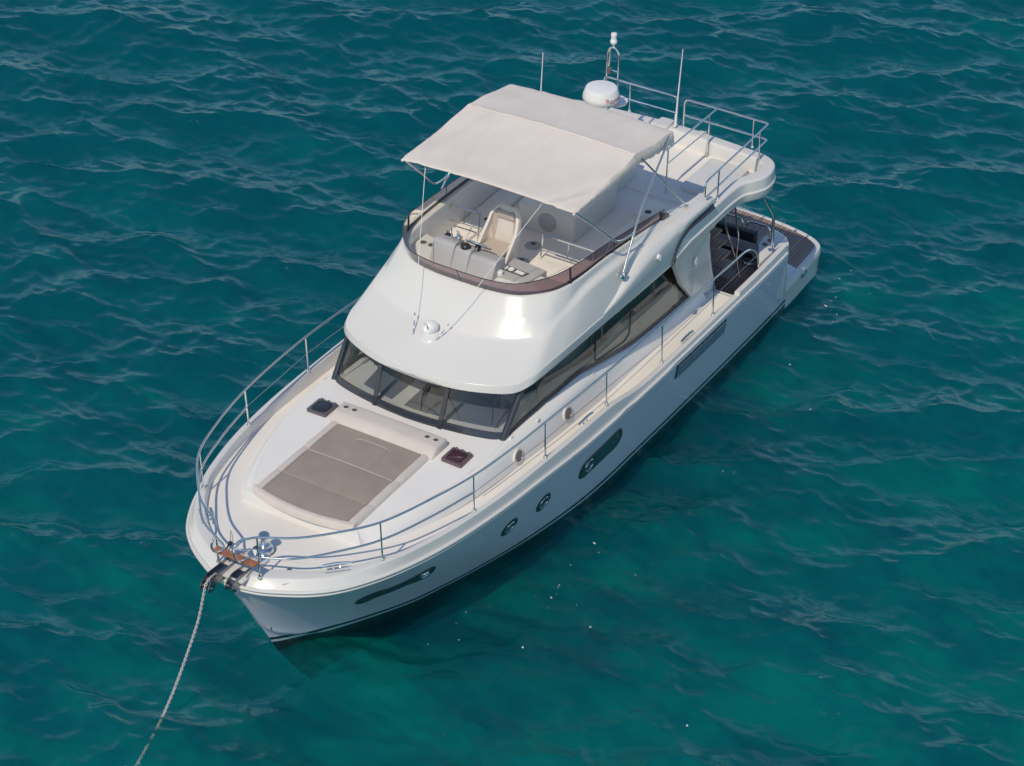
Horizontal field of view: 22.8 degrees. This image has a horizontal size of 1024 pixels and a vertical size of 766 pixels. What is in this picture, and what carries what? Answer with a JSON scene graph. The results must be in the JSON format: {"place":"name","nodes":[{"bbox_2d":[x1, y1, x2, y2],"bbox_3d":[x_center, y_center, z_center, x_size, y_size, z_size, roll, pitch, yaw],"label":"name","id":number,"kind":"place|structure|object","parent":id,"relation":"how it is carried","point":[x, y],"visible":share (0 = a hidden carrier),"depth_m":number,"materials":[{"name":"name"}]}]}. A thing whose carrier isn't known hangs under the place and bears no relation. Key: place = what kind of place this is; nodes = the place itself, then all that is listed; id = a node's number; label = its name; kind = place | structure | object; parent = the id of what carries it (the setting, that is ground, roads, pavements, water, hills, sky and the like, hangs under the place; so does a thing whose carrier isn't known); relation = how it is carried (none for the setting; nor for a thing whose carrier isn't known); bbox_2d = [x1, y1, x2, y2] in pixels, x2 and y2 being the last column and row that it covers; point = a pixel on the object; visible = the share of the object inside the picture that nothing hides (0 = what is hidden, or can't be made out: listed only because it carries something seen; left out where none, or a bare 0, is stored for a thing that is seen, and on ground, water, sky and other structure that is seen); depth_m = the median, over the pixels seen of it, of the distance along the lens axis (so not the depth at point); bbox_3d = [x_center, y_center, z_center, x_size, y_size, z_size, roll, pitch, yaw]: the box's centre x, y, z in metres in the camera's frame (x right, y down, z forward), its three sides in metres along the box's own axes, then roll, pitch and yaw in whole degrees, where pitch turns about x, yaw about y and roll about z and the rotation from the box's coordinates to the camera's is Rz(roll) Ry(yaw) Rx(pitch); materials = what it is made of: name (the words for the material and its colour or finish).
{"place":"outdoors","nodes":[
{"label":"outdoors","id":0,"kind":"place"},
{"bbox_2d":[0,0,1023,759],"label":"sea water","id":1,"kind":"structure","parent":0,"point":[476,94],"depth_m":47.82,"materials":[{"name":"teal liquid"}]},
{"bbox_2d":[186,32,820,679],"bbox_3d":[0.045,-0.985,37.600,4.320,6.335,14.754,19,38,25],"label":"motor yacht","id":2,"kind":"object","parent":1,"relation":"on","point":[564,314],"visible":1,"depth_m":36.06,"materials":[{"name":"white plastic"}]},
{"bbox_2d":[135,572,216,765],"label":"anchor chain","id":3,"kind":"object","parent":2,"relation":"attached to","point":[186,656],"visible":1,"depth_m":32.98,"materials":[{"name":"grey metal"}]},
{"bbox_2d":[252,402,447,531],"bbox_3d":[-2.230,1.131,34.512,1.720,0.205,2.430,19,38,25],"label":"sun pad","id":4,"kind":"object","parent":2,"relation":"on","point":[349,466],"visible":0.99,"depth_m":34.48,"materials":[{"name":"grey fabric"}]},
{"bbox_2d":[341,341,359,369],"bbox_3d":[-1.128,-1.506,38.292,0.145,1.187,5.443,19,38,25],"label":"side window","id":5,"kind":"structure","parent":2,"relation":"in","point":[357,350],"depth_m":36.58,"materials":[{"name":"grey glass"}]},
{"bbox_2d":[355,566,435,603],"bbox_3d":[-1.540,2.719,33.927,1.214,0.348,0.213,-17,38,-25],"label":"hull window","id":6,"kind":"structure","parent":2,"relation":"in","point":[427,572],"depth_m":33.92,"materials":[{"name":"grey glass"}]},
{"bbox_2d":[508,280,688,435],"bbox_3d":[1.354,-0.634,37.062,0.145,1.187,5.443,19,38,25],"label":"side window","id":7,"kind":"structure","parent":2,"relation":"in","point":[631,329],"depth_m":37.24,"materials":[{"name":"glass"}]},
{"bbox_2d":[579,428,621,478],"bbox_3d":[1.293,1.024,36.706,0.077,0.389,1.181,21,38,27],"label":"hull window","id":8,"kind":"structure","parent":2,"relation":"in","point":[610,444],"depth_m":36.69,"materials":[{"name":"grey glass"}]},
{"bbox_2d":[0,0,1023,765],"label":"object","id":9,"kind":"structure","parent":0,"point":[628,694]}
]}

